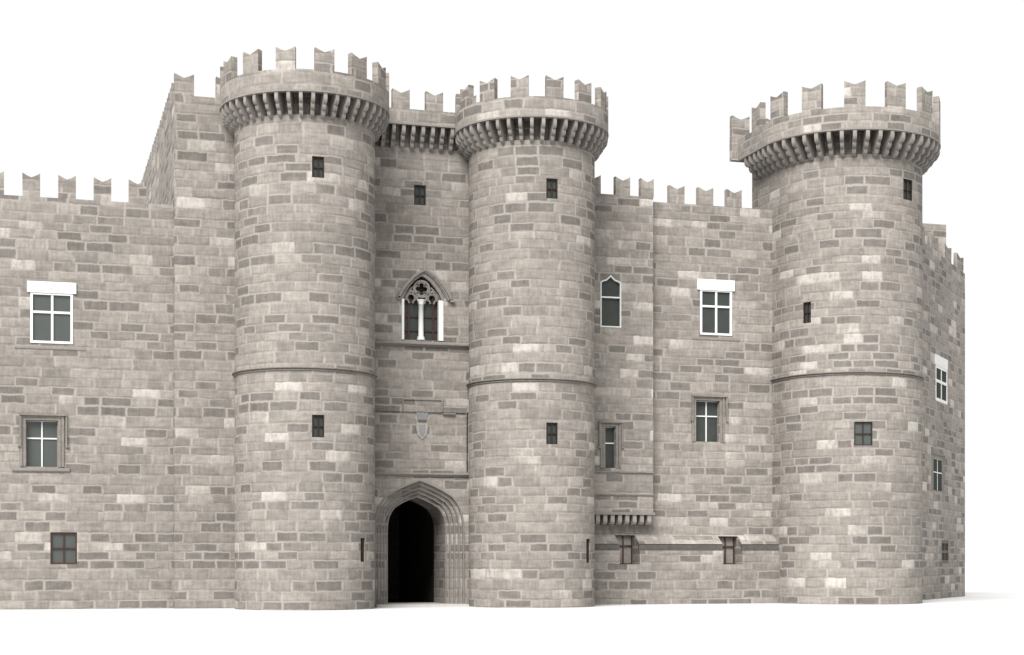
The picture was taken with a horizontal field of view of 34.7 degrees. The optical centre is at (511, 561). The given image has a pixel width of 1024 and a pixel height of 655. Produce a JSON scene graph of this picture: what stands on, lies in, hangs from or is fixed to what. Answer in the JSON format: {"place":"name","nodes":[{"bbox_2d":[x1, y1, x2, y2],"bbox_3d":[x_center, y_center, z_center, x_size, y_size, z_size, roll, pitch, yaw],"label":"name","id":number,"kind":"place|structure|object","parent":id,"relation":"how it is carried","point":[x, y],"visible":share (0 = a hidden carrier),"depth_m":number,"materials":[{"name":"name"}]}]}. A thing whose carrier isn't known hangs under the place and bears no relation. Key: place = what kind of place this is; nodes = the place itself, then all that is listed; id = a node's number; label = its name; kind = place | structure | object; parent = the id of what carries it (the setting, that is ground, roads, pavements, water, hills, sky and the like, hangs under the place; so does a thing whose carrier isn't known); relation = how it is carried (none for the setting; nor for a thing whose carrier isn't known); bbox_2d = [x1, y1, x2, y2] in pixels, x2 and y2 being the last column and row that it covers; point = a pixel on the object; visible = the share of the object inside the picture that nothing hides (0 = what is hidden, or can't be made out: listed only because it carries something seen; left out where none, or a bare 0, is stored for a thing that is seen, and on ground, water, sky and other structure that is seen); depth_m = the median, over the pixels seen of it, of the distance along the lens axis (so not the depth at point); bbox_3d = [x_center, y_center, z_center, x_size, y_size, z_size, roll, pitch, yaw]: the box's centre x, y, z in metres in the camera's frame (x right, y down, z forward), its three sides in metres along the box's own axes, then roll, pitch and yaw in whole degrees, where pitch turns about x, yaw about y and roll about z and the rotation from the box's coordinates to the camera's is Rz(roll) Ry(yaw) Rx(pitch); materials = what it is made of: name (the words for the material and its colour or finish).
{"place":"outdoors","nodes":[
{"label":"outdoors","id":0,"kind":"place"},
{"bbox_2d":[0,563,1023,654],"bbox_3d":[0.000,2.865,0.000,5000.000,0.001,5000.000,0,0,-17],"label":"ground","id":1,"kind":"structure","parent":0,"point":[984,615],"depth_m":69.33,"materials":[{"name":"white"}]},
{"bbox_2d":[0,171,172,609],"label":"curtain wall","id":2,"kind":"structure","parent":1,"relation":"on","point":[86,404],"depth_m":99.45,"materials":[{"name":"stone"}]},
{"bbox_2d":[12,413,69,472],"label":"window","id":3,"kind":"structure","parent":2,"relation":"in","point":[41,440],"depth_m":98.96,"materials":[{"name":"glass"}]},
{"bbox_2d":[15,281,84,350],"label":"window","id":4,"kind":"structure","parent":2,"relation":"in","point":[51,303],"depth_m":98.88,"materials":[{"name":"white glass"}]},
{"bbox_2d":[50,532,76,563],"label":"window","id":5,"kind":"structure","parent":2,"relation":"in","point":[63,545],"depth_m":99.22,"materials":[{"name":"grey glass"}]},
{"bbox_2d":[141,73,234,608],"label":"tower block","id":6,"kind":"structure","parent":1,"relation":"on","point":[189,174],"depth_m":100.73,"materials":[{"name":"stone"}]},
{"bbox_2d":[220,47,389,610],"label":"round tower","id":7,"kind":"structure","parent":1,"relation":"on","point":[304,375],"depth_m":96.82,"materials":[{"name":"stone"}]},
{"bbox_2d":[312,156,323,177],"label":"window","id":8,"kind":"structure","parent":7,"relation":"in","point":[317,162],"depth_m":96.69,"materials":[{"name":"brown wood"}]},
{"bbox_2d":[312,415,323,436],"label":"window","id":9,"kind":"structure","parent":7,"relation":"in","point":[317,420],"depth_m":96.69,"materials":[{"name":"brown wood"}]},
{"bbox_2d":[375,88,475,606],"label":"gate wall","id":10,"kind":"structure","parent":1,"relation":"on","point":[421,360],"depth_m":105.73,"materials":[{"name":"stone"}]},
{"bbox_2d":[414,185,425,204],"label":"window","id":11,"kind":"structure","parent":10,"relation":"in","point":[419,190],"depth_m":105.67,"materials":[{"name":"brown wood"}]},
{"bbox_2d":[397,268,454,340],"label":"gothic window","id":12,"kind":"structure","parent":10,"relation":"in","point":[422,307],"depth_m":105.80,"materials":[{"name":"stone"}]},
{"bbox_2d":[455,75,608,607],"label":"round tower","id":13,"kind":"structure","parent":1,"relation":"on","point":[531,385],"depth_m":102.10,"materials":[{"name":"stone"}]},
{"bbox_2d":[546,178,557,198],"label":"window","id":14,"kind":"structure","parent":13,"relation":"in","point":[551,184],"depth_m":102.00,"materials":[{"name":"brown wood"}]},
{"bbox_2d":[546,422,557,443],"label":"window","id":15,"kind":"structure","parent":13,"relation":"in","point":[551,428],"depth_m":102.00,"materials":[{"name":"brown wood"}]},
{"bbox_2d":[595,185,779,604],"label":"curtain wall","id":16,"kind":"structure","parent":1,"relation":"on","point":[706,536],"depth_m":112.88,"materials":[{"name":"stone"}]},
{"bbox_2d":[615,535,632,563],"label":"window","id":17,"kind":"structure","parent":16,"relation":"in","point":[625,541],"depth_m":111.48,"materials":[{"name":"grey glass"}]},
{"bbox_2d":[595,175,654,524],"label":"corbelled bay","id":18,"kind":"object","parent":16,"relation":"attached to","point":[624,473],"visible":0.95,"depth_m":110.49,"materials":[{"name":"stone"}]},
{"bbox_2d":[600,275,620,327],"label":"window","id":19,"kind":"structure","parent":18,"relation":"in","point":[610,288],"depth_m":110.34,"materials":[{"name":"grey glass"}]},
{"bbox_2d":[597,421,623,467],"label":"window","id":20,"kind":"structure","parent":18,"relation":"in","point":[606,428],"depth_m":110.27,"materials":[{"name":"stone"}]},
{"bbox_2d":[690,395,728,441],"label":"window","id":21,"kind":"structure","parent":16,"relation":"in","point":[704,420],"depth_m":113.32,"materials":[{"name":"glass"}]},
{"bbox_2d":[692,279,739,341],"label":"window","id":22,"kind":"structure","parent":16,"relation":"in","point":[715,295],"depth_m":113.26,"materials":[{"name":"white glass"}]},
{"bbox_2d":[718,536,734,563],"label":"window","id":23,"kind":"structure","parent":16,"relation":"in","point":[728,542],"depth_m":113.62,"materials":[{"name":"grey glass"}]},
{"bbox_2d":[730,80,940,604],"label":"round tower","id":24,"kind":"structure","parent":1,"relation":"on","point":[837,191],"depth_m":110.20,"materials":[{"name":"stone"}]},
{"bbox_2d":[804,302,810,322],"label":"window","id":25,"kind":"structure","parent":24,"relation":"in","point":[807,305],"depth_m":111.04,"materials":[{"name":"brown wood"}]},
{"bbox_2d":[854,422,871,445],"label":"window","id":26,"kind":"structure","parent":24,"relation":"in","point":[862,430],"depth_m":109.78,"materials":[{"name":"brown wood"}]},
{"bbox_2d":[903,178,911,200],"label":"window","id":27,"kind":"structure","parent":24,"relation":"in","point":[907,184],"depth_m":111.10,"materials":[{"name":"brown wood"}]},
{"bbox_2d":[922,226,964,599],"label":"wing wall","id":28,"kind":"structure","parent":1,"relation":"on","point":[943,427],"depth_m":128.49,"materials":[{"name":"stone"}]},
{"bbox_2d":[922,223,945,254],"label":"stair turret","id":29,"kind":"object","parent":28,"relation":"on","point":[938,230],"visible":0.14,"depth_m":130.63,"materials":[{"name":"stone"}]},
{"bbox_2d":[931,451,944,491],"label":"window","id":30,"kind":"structure","parent":28,"relation":"in","point":[937,462],"depth_m":126.78,"materials":[{"name":"glass"}]},
{"bbox_2d":[935,354,947,404],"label":"window","id":31,"kind":"structure","parent":28,"relation":"in","point":[941,363],"depth_m":127.97,"materials":[{"name":"white stone"}]},
{"bbox_2d":[942,540,948,562],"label":"window","id":32,"kind":"structure","parent":28,"relation":"in","point":[945,543],"depth_m":129.57,"materials":[{"name":"grey glass"}]},
{"bbox_2d":[0,0,1023,562],"label":"sky","id":33,"kind":"structure","parent":0,"point":[85,85],"materials":[{"name":"white"}]}
]}

